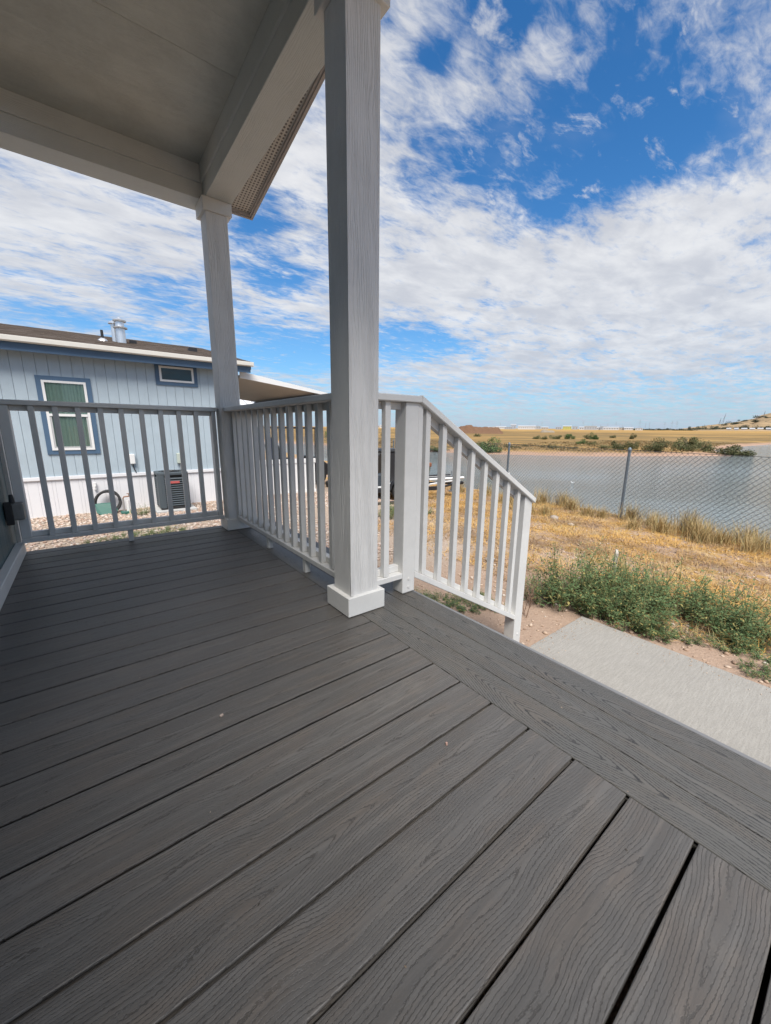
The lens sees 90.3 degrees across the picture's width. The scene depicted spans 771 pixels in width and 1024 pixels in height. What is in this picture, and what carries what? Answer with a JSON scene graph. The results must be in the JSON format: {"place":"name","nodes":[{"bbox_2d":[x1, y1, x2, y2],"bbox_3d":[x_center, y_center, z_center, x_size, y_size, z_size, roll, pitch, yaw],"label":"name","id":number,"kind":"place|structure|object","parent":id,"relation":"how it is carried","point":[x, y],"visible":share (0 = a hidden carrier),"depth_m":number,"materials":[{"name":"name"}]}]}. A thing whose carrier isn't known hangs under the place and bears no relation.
{"place":"outdoors","nodes":[
{"label":"outdoors","id":0,"kind":"place"},
{"bbox_2d":[25,492,393,559],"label":"gravel","id":1,"kind":"structure","parent":0,"point":[80,521],"depth_m":6.76,"materials":[{"name":"gravel"}]},
{"bbox_2d":[240,399,257,457],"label":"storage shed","id":2,"kind":"structure","parent":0,"point":[243,402],"depth_m":16.11,"materials":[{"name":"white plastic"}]},
{"bbox_2d":[0,0,770,428],"label":"sky","id":3,"kind":"structure","parent":0,"point":[575,203],"materials":[{"name":"blue"}]},
{"bbox_2d":[378,448,394,480],"bbox_3d":[0.017,-1.287,10.592,0.627,0.919,0.572,-4,13,-20],"label":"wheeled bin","id":4,"kind":"object","parent":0,"point":[392,464],"visible":0.19,"depth_m":10.42,"materials":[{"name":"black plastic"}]},
{"bbox_2d":[26,426,770,1023],"bbox_3d":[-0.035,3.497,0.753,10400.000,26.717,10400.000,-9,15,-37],"label":"ground","id":5,"kind":"structure","parent":0,"point":[700,650],"depth_m":5.59,"materials":[{"name":"brown soil"}]},
{"bbox_2d":[0,430,26,609],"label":"door","id":6,"kind":"structure","parent":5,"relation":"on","point":[13,551],"depth_m":2.61,"materials":[{"name":"grey"}]},
{"bbox_2d":[78,535,112,543],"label":"weed plant","id":7,"kind":"object","parent":5,"relation":"on","point":[97,539],"visible":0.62,"depth_m":5.68,"materials":[{"name":"green plant"}]},
{"bbox_2d":[95,502,117,514],"bbox_3d":[-5.354,-0.037,7.376,0.346,0.259,0.165,-9,15,-37],"label":"valve lid","id":8,"kind":"object","parent":5,"relation":"on","point":[103,508],"visible":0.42,"depth_m":7.35,"materials":[{"name":"green plastic"}]},
{"bbox_2d":[94,490,121,509],"bbox_3d":[-5.397,-0.201,7.461,0.447,0.444,0.226,-9,15,-37],"label":"drain hose","id":9,"kind":"object","parent":5,"relation":"on","point":[107,491],"visible":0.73,"depth_m":7.50,"materials":[{"name":"rubber"}]},
{"bbox_2d":[106,531,140,538],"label":"weed plant","id":10,"kind":"object","parent":5,"relation":"on","point":[121,536],"visible":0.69,"depth_m":5.88,"materials":[{"name":"green plant"}]},
{"bbox_2d":[121,493,131,514],"bbox_3d":[-4.977,-0.144,7.400,0.240,0.425,0.212,-9,15,-37],"label":"water spigot","id":11,"kind":"object","parent":5,"relation":"on","point":[127,511],"visible":0.63,"depth_m":7.38,"materials":[{"name":"white plastic"}]},
{"bbox_2d":[0,317,253,518],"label":"blue house","id":12,"kind":"structure","parent":5,"relation":"on","point":[41,364],"depth_m":7.38,"materials":[{"name":"wood"}]},
{"bbox_2d":[34,375,100,454],"bbox_3d":[-5.800,-1.756,7.033,0.775,1.375,0.040,-9,15,-37],"label":"window","id":13,"kind":"structure","parent":12,"relation":"in","point":[49,388],"depth_m":7.02,"materials":[{"name":"glass"}]},
{"bbox_2d":[154,364,197,386],"bbox_3d":[-4.328,-2.844,7.952,0.780,0.445,0.034,-9,15,-37],"label":"window","id":14,"kind":"structure","parent":12,"relation":"in","point":[170,375],"depth_m":7.95,"materials":[{"name":"glass"}]},
{"bbox_2d":[127,528,154,535],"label":"weed plant","id":15,"kind":"object","parent":5,"relation":"on","point":[143,531],"visible":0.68,"depth_m":6.17,"materials":[{"name":"green plant"}]},
{"bbox_2d":[136,503,149,514],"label":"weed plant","id":16,"kind":"object","parent":5,"relation":"on","point":[144,511],"visible":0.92,"depth_m":7.36,"materials":[{"name":"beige plant"}]},
{"bbox_2d":[151,524,177,532],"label":"weed plant","id":17,"kind":"object","parent":5,"relation":"on","point":[165,529],"visible":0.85,"depth_m":6.37,"materials":[{"name":"green plant"}]},
{"bbox_2d":[153,469,196,513],"bbox_3d":[-4.354,-0.429,7.847,0.720,0.831,0.720,-9,15,-37],"label":"air conditioner","id":18,"kind":"object","parent":5,"relation":"on","point":[177,491],"visible":0.65,"depth_m":7.64,"materials":[{"name":"metal"}]},
{"bbox_2d":[163,525,191,531],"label":"weed plant","id":19,"kind":"object","parent":5,"relation":"on","point":[180,529],"visible":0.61,"depth_m":6.33,"materials":[{"name":"green plant"}]},
{"bbox_2d":[238,372,326,476],"bbox_3d":[-3.771,-2.281,11.537,2.450,2.985,4.760,-9,15,-37],"label":"carport awning","id":20,"kind":"object","parent":5,"relation":"on","point":[255,388],"visible":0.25,"depth_m":10.02,"materials":[{"name":"white plastic"}]},
{"bbox_2d":[254,458,315,494],"bbox_3d":[-2.658,-0.889,9.854,1.910,0.915,0.060,-9,15,-37],"label":"vinyl fence","id":21,"kind":"object","parent":5,"relation":"on","point":[314,461],"visible":0.15,"depth_m":10.05,"materials":[{"name":"plastic"}]},
{"bbox_2d":[258,427,327,481],"bbox_3d":[-2.977,-1.828,12.366,2.190,1.782,1.120,-9,15,-37],"label":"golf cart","id":22,"kind":"object","parent":5,"relation":"on","point":[325,468],"visible":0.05,"depth_m":12.38,"materials":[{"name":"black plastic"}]},
{"bbox_2d":[0,522,770,1023],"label":"porch deck","id":23,"kind":"structure","parent":5,"relation":"on","point":[158,816],"depth_m":0.94,"materials":[{"name":"wood"}]},
{"bbox_2d":[0,399,223,543],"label":"porch railing","id":24,"kind":"object","parent":23,"relation":"on","point":[28,533],"visible":1,"depth_m":3.00,"materials":[{"name":"paint"}]},
{"bbox_2d":[195,195,249,530],"bbox_3d":[-1.412,-1.173,3.392,0.224,2.686,0.218,-9,15,-37],"label":"porch post","id":25,"kind":"object","parent":23,"relation":"on","point":[213,216],"visible":0.84,"depth_m":3.24,"materials":[{"name":"paint"}]},
{"bbox_2d":[223,393,334,577],"bbox_3d":[-0.783,-0.216,2.757,0.140,1.100,1.944,-9,15,-37],"label":"porch railing","id":26,"kind":"object","parent":23,"relation":"on","point":[251,514],"visible":0.81,"depth_m":2.61,"materials":[{"name":"paint"}]},
{"bbox_2d":[314,0,389,617],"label":"porch post","id":27,"kind":"object","parent":23,"relation":"on","point":[352,28],"visible":1,"depth_m":1.67,"materials":[{"name":"paint"}]},
{"bbox_2d":[0,0,324,219],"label":"porch roof","id":28,"kind":"structure","parent":27,"relation":"on","point":[186,103],"depth_m":2.27,"materials":[{"name":"paint"}]},
{"bbox_2d":[377,393,421,584],"bbox_3d":[0.028,-0.112,2.083,0.308,1.004,0.136,-9,15,-37],"label":"porch railing","id":29,"kind":"object","parent":27,"relation":"attached to","point":[387,404],"visible":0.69,"depth_m":2.00,"materials":[{"name":"paint"}]},
{"bbox_2d":[393,395,535,641],"bbox_3d":[0.574,0.241,2.592,1.276,1.905,0.136,-9,15,-37],"label":"stair railing","id":30,"kind":"object","parent":23,"relation":"on","point":[416,424],"visible":0.94,"depth_m":2.36,"materials":[{"name":"paint"}]},
{"bbox_2d":[378,505,393,517],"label":"weed plant","id":31,"kind":"object","parent":5,"relation":"on","point":[379,514],"visible":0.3,"depth_m":7.59,"materials":[{"name":"green plant"}]},
{"bbox_2d":[378,470,463,496],"bbox_3d":[0.724,-0.815,10.750,3.314,0.620,1.800,-4,13,-20],"label":"flatbed trailer","id":32,"kind":"object","parent":5,"relation":"on","point":[448,483],"visible":0.13,"depth_m":10.28,"materials":[{"name":"white metal"}]},
{"bbox_2d":[378,473,380,485],"bbox_3d":[-0.259,-0.842,9.989,0.560,0.300,0.400,-4,13,-20],"label":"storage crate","id":33,"kind":"object","parent":32,"relation":"on","point":[379,479],"visible":0.02,"depth_m":9.82,"materials":[{"name":"plastic"}]},
{"bbox_2d":[429,474,463,480],"bbox_3d":[1.520,-1.000,11.027,1.504,0.138,0.508,-4,13,-20],"label":"pipe bundle","id":34,"kind":"object","parent":32,"relation":"on","point":[434,477],"visible":0.33,"depth_m":10.99,"materials":[{"name":"white plastic"}]},
{"bbox_2d":[414,586,436,597],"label":"weed plant","id":35,"kind":"object","parent":5,"relation":"on","point":[426,592],"visible":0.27,"depth_m":4.04,"materials":[{"name":"green plant"}]},
{"bbox_2d":[429,589,458,607],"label":"weed plant","id":36,"kind":"object","parent":5,"relation":"on","point":[437,600],"visible":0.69,"depth_m":3.96,"materials":[{"name":"green plant"}]},
{"bbox_2d":[449,483,474,492],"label":"grass tuft","id":37,"kind":"object","parent":5,"relation":"on","point":[461,490],"visible":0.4,"depth_m":12.07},
{"bbox_2d":[444,594,482,613],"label":"weed plant","id":38,"kind":"object","parent":5,"relation":"on","point":[459,607],"visible":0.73,"depth_m":3.78,"materials":[{"name":"green plant"}]},
{"bbox_2d":[459,425,503,433],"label":"dirt mound","id":39,"kind":"object","parent":5,"relation":"on","point":[479,430],"visible":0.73,"depth_m":234.05,"materials":[{"name":"soil"}]},
{"bbox_2d":[477,482,491,496],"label":"grass tuft","id":40,"kind":"object","parent":5,"relation":"on","point":[487,492],"visible":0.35,"depth_m":11.60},
{"bbox_2d":[477,436,501,452],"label":"shrub","id":41,"kind":"object","parent":5,"relation":"on","point":[482,444],"visible":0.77,"depth_m":53.60,"materials":[{"name":"green plant"}]},
{"bbox_2d":[518,425,535,428],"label":"distant building","id":42,"kind":"structure","parent":5,"relation":"on","point":[525,427],"depth_m":790.76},
{"bbox_2d":[523,571,543,617],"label":"dry plant","id":43,"kind":"object","parent":5,"relation":"on","point":[530,597],"visible":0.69,"depth_m":3.57,"materials":[{"name":"plant"}]},
{"bbox_2d":[297,502,770,687],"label":"dirt pebbles","id":44,"kind":"object","parent":5,"relation":"on","point":[632,632],"visible":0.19,"depth_m":5.05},
{"bbox_2d":[304,435,770,543],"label":"chain link fence","id":45,"kind":"object","parent":5,"relation":"on","point":[625,478],"visible":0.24,"depth_m":8.44,"materials":[{"name":"metal"}]},
{"bbox_2d":[523,559,564,603],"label":"weed plant","id":46,"kind":"object","parent":5,"relation":"on","point":[539,592],"visible":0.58,"depth_m":3.91,"materials":[{"name":"green plant"}]},
{"bbox_2d":[533,502,558,516],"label":"grass tuft","id":47,"kind":"object","parent":5,"relation":"on","point":[547,509],"visible":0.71,"depth_m":8.80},
{"bbox_2d":[531,487,564,504],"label":"grass tuft","id":48,"kind":"object","parent":5,"relation":"on","point":[542,499],"visible":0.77,"depth_m":10.31,"materials":[{"name":"plant"}]},
{"bbox_2d":[549,435,561,438],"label":"shrub","id":49,"kind":"object","parent":5,"relation":"on","point":[554,437],"visible":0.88,"depth_m":132.47,"materials":[{"name":"green plant"}]},
{"bbox_2d":[379,440,735,452],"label":"dry scrub","id":50,"kind":"object","parent":5,"relation":"on","point":[599,444],"visible":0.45,"depth_m":72.23,"materials":[{"name":"plant"}]},
{"bbox_2d":[550,489,576,505],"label":"grass tuft","id":51,"kind":"object","parent":5,"relation":"on","point":[560,500],"visible":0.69,"depth_m":9.92,"materials":[{"name":"plant"}]},
{"bbox_2d":[563,426,571,429],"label":"distant building","id":52,"kind":"structure","parent":5,"relation":"on","point":[566,427],"depth_m":796.13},
{"bbox_2d":[526,542,610,611],"bbox_3d":[1.788,0.650,3.826,0.760,0.635,0.748,10,15,36],"label":"weed plant","id":53,"kind":"object","parent":5,"relation":"on","point":[564,594],"visible":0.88,"depth_m":3.81,"materials":[{"name":"green plant"}]},
{"bbox_2d":[564,434,574,438],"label":"shrub","id":54,"kind":"object","parent":5,"relation":"on","point":[568,436],"visible":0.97,"depth_m":133.78,"materials":[{"name":"green plant"}]},
{"bbox_2d":[561,494,582,510],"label":"grass tuft","id":55,"kind":"object","parent":5,"relation":"on","point":[573,505],"visible":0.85,"depth_m":9.44,"materials":[{"name":"plant"}]},
{"bbox_2d":[378,485,770,657],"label":"dry straw","id":56,"kind":"object","parent":5,"relation":"on","point":[595,531],"visible":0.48,"depth_m":6.06,"materials":[{"name":"plant"}]},
{"bbox_2d":[538,536,611,597],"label":"weed plant","id":57,"kind":"object","parent":5,"relation":"on","point":[555,570],"visible":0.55,"depth_m":4.09,"materials":[{"name":"green plant"}]},
{"bbox_2d":[575,502,601,516],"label":"grass tuft","id":58,"kind":"object","parent":5,"relation":"on","point":[588,512],"visible":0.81,"depth_m":8.93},
{"bbox_2d":[584,426,596,429],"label":"distant building","id":59,"kind":"structure","parent":5,"relation":"on","point":[590,427],"depth_m":743.36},
{"bbox_2d":[545,547,637,610],"bbox_3d":[1.988,0.663,3.789,0.708,0.628,0.740,-5,13,-23],"label":"weed plant","id":60,"kind":"object","parent":5,"relation":"on","point":[593,594],"visible":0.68,"depth_m":3.76,"materials":[{"name":"green plant"}]},
{"bbox_2d":[560,576,622,620],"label":"weed plant","id":61,"kind":"object","parent":5,"relation":"on","point":[588,607],"visible":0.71,"depth_m":3.63,"materials":[{"name":"green plant"}]},
{"bbox_2d":[589,432,598,439],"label":"shrub","id":62,"kind":"object","parent":5,"relation":"on","point":[594,437],"visible":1,"depth_m":128.79,"materials":[{"name":"green plant"}]},
{"bbox_2d":[561,543,639,595],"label":"weed plant","id":63,"kind":"object","parent":5,"relation":"on","point":[600,569],"visible":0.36,"depth_m":4.24,"materials":[{"name":"green plant"}]},
{"bbox_2d":[592,506,611,518],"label":"grass tuft","id":64,"kind":"object","parent":5,"relation":"on","point":[600,514],"visible":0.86,"depth_m":8.73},
{"bbox_2d":[603,427,618,429],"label":"distant building","id":65,"kind":"structure","parent":5,"relation":"on","point":[610,428],"depth_m":750.42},
{"bbox_2d":[571,555,655,622],"bbox_3d":[2.140,0.742,3.648,0.721,0.536,0.645,7,14,28],"label":"weed plant","id":66,"kind":"object","parent":5,"relation":"on","point":[616,605],"visible":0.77,"depth_m":3.60,"materials":[{"name":"green plant"}]},
{"bbox_2d":[613,549,618,570],"bbox_3d":[2.789,0.631,4.662,0.030,0.370,0.090,6,13,23],"label":"wood stake","id":67,"kind":"object","parent":5,"relation":"on","point":[617,553],"visible":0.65,"depth_m":4.61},
{"bbox_2d":[571,544,662,609],"bbox_3d":[2.333,0.645,3.936,0.798,0.609,0.785,-9,15,-37],"label":"weed plant","id":68,"kind":"object","parent":5,"relation":"on","point":[614,564],"visible":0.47,"depth_m":3.93,"materials":[{"name":"green plant"}]},
{"bbox_2d":[610,441,631,449],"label":"shrub","id":69,"kind":"object","parent":5,"relation":"on","point":[617,446],"visible":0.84,"depth_m":57.68,"materials":[{"name":"green plant"}]},
{"bbox_2d":[597,592,667,635],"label":"weed plant","id":70,"kind":"object","parent":5,"relation":"on","point":[622,620],"visible":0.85,"depth_m":3.41,"materials":[{"name":"green plant"}]},
{"bbox_2d":[627,441,639,448],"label":"shrub","id":71,"kind":"object","parent":5,"relation":"on","point":[634,445],"visible":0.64,"depth_m":60.10,"materials":[{"name":"green plant"}]},
{"bbox_2d":[615,516,655,529],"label":"grass tuft","id":72,"kind":"object","parent":5,"relation":"on","point":[633,524],"visible":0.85,"depth_m":7.69,"materials":[{"name":"plant"}]},
{"bbox_2d":[615,499,660,520],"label":"grass tuft","id":73,"kind":"object","parent":5,"relation":"on","point":[627,514],"visible":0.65,"depth_m":8.47,"materials":[{"name":"plant"}]},
{"bbox_2d":[596,544,683,602],"bbox_3d":[2.638,0.653,4.108,0.785,0.551,0.798,-5,13,-23],"label":"weed plant","id":74,"kind":"object","parent":5,"relation":"on","point":[634,575],"visible":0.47,"depth_m":4.09,"materials":[{"name":"green plant"}]},
{"bbox_2d":[611,560,676,589],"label":"weed plant","id":75,"kind":"object","parent":5,"relation":"on","point":[639,576],"visible":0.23,"depth_m":4.37,"materials":[{"name":"green plant"}]},
{"bbox_2d":[611,571,684,635],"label":"weed plant","id":76,"kind":"object","parent":5,"relation":"on","point":[653,625],"visible":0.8,"depth_m":3.36,"materials":[{"name":"green plant"}]},
{"bbox_2d":[606,552,690,617],"bbox_3d":[2.506,0.708,3.699,0.713,0.592,0.796,12,17,43],"label":"weed plant","id":77,"kind":"object","parent":5,"relation":"on","point":[652,594],"visible":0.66,"depth_m":3.70,"materials":[{"name":"green plant"}]},
{"bbox_2d":[530,616,770,766],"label":"concrete slab","id":78,"kind":"structure","parent":5,"relation":"on","point":[733,713],"depth_m":2.64,"materials":[{"name":"concrete"}]},
{"bbox_2d":[530,619,770,694],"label":"slab grit","id":79,"kind":"object","parent":78,"relation":"on","point":[637,653],"visible":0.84,"depth_m":3.09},
{"bbox_2d":[635,509,670,526],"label":"grass tuft","id":80,"kind":"object","parent":5,"relation":"on","point":[649,519],"visible":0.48,"depth_m":7.96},
{"bbox_2d":[623,608,684,643],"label":"weed plant","id":81,"kind":"object","parent":5,"relation":"on","point":[665,638],"visible":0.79,"depth_m":3.25,"materials":[{"name":"green plant"}]},
{"bbox_2d":[641,437,671,451],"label":"shrub","id":82,"kind":"object","parent":5,"relation":"on","point":[660,446],"visible":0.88,"depth_m":54.33,"materials":[{"name":"green plant"}]},
{"bbox_2d":[637,511,682,538],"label":"grass tuft","id":83,"kind":"object","parent":5,"relation":"on","point":[662,527],"visible":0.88,"depth_m":7.45,"materials":[{"name":"plant"}]},
{"bbox_2d":[627,551,720,607],"bbox_3d":[2.903,0.699,3.877,0.653,0.559,0.779,-11,17,-43],"label":"weed plant","id":84,"kind":"object","parent":5,"relation":"on","point":[696,585],"visible":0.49,"depth_m":3.87,"materials":[{"name":"green plant"}]},
{"bbox_2d":[639,565,729,628],"bbox_3d":[2.775,0.778,3.626,0.672,0.488,0.703,2,12,6],"label":"weed plant","id":85,"kind":"object","parent":5,"relation":"on","point":[697,613],"visible":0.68,"depth_m":3.54,"materials":[{"name":"green plant"}]},
{"bbox_2d":[670,441,698,450],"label":"shrub","id":86,"kind":"object","parent":5,"relation":"on","point":[683,447],"visible":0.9,"depth_m":56.75,"materials":[{"name":"green plant"}]},
{"bbox_2d":[665,624,706,646],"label":"weed plant","id":87,"kind":"object","parent":5,"relation":"on","point":[698,641],"visible":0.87,"depth_m":3.25,"materials":[{"name":"green plant"}]},
{"bbox_2d":[672,437,704,445],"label":"shrub","id":88,"kind":"object","parent":5,"relation":"on","point":[684,442],"visible":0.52,"depth_m":73.45,"materials":[{"name":"green plant"}]},
{"bbox_2d":[670,506,715,531],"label":"grass tuft","id":89,"kind":"object","parent":5,"relation":"on","point":[688,518],"visible":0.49,"depth_m":7.63,"materials":[{"name":"plant"}]},
{"bbox_2d":[693,440,711,451],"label":"shrub","id":90,"kind":"object","parent":5,"relation":"on","point":[706,447],"visible":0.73,"depth_m":58.19,"materials":[{"name":"green plant"}]},
{"bbox_2d":[671,514,739,540],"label":"grass tuft","id":91,"kind":"object","parent":5,"relation":"on","point":[695,526],"visible":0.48,"depth_m":7.22,"materials":[{"name":"plant"}]},
{"bbox_2d":[680,517,737,546],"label":"grass tuft","id":92,"kind":"object","parent":5,"relation":"on","point":[708,538],"visible":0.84,"depth_m":6.74,"materials":[{"name":"plant"}]},
{"bbox_2d":[663,573,760,622],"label":"weed plant","id":93,"kind":"object","parent":5,"relation":"on","point":[717,601],"visible":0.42,"depth_m":3.62,"materials":[{"name":"green plant"}]},
{"bbox_2d":[669,571,770,631],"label":"weed plant","id":94,"kind":"object","parent":5,"relation":"on","point":[685,608],"visible":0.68,"depth_m":3.51,"materials":[{"name":"green plant"}]},
{"bbox_2d":[698,631,747,655],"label":"weed plant","id":95,"kind":"object","parent":5,"relation":"on","point":[724,647],"visible":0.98,"depth_m":3.14,"materials":[{"name":"green plant"}]},
{"bbox_2d":[701,522,749,546],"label":"grass tuft","id":96,"kind":"object","parent":5,"relation":"on","point":[727,539],"visible":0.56,"depth_m":6.74,"materials":[{"name":"plant"}]},
{"bbox_2d":[706,444,756,456],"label":"shrub","id":97,"kind":"object","parent":5,"relation":"on","point":[735,450],"visible":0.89,"depth_m":53.16,"materials":[{"name":"green plant"}]},
{"bbox_2d":[697,589,770,645],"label":"weed plant","id":98,"kind":"object","parent":5,"relation":"on","point":[713,621],"visible":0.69,"depth_m":3.26,"materials":[{"name":"green plant"}]},
{"bbox_2d":[702,578,770,637],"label":"weed plant","id":99,"kind":"object","parent":5,"relation":"on","point":[749,614],"visible":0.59,"depth_m":3.42,"materials":[{"name":"green plant"}]},
{"bbox_2d":[708,608,770,653],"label":"weed plant","id":100,"kind":"object","parent":5,"relation":"on","point":[754,640],"visible":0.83,"depth_m":3.17,"materials":[{"name":"green plant"}]},
{"bbox_2d":[709,518,770,543],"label":"grass tuft","id":101,"kind":"object","parent":5,"relation":"on","point":[745,535],"visible":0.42,"depth_m":6.89,"materials":[{"name":"plant"}]},
{"bbox_2d":[709,606,770,641],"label":"weed plant","id":102,"kind":"object","parent":5,"relation":"on","point":[766,627],"visible":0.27,"depth_m":3.31,"materials":[{"name":"green plant"}]},
{"bbox_2d":[722,531,769,556],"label":"grass tuft","id":103,"kind":"object","parent":5,"relation":"on","point":[751,547],"visible":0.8,"depth_m":6.17,"materials":[{"name":"plant"}]},
{"bbox_2d":[734,527,770,552],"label":"grass tuft","id":104,"kind":"object","parent":5,"relation":"on","point":[765,542],"visible":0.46,"depth_m":6.36,"materials":[{"name":"plant"}]},
{"bbox_2d":[736,651,770,681],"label":"weed plant","id":105,"kind":"object","parent":5,"relation":"on","point":[758,672],"visible":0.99,"depth_m":2.82,"materials":[{"name":"green plant"}]},
{"bbox_2d":[736,633,770,662],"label":"weed plant","id":106,"kind":"object","parent":5,"relation":"on","point":[758,651],"visible":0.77,"depth_m":3.04,"materials":[{"name":"green plant"}]},
{"bbox_2d":[264,442,770,542],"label":"lake water","id":107,"kind":"structure","parent":0,"point":[763,452],"depth_m":24.71,"materials":[{"name":"liquid"}]},
{"bbox_2d":[650,413,770,430],"bbox_3d":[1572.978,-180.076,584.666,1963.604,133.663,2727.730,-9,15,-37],"label":"hills","id":108,"kind":"structure","parent":0,"point":[763,422],"depth_m":1164.45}
]}

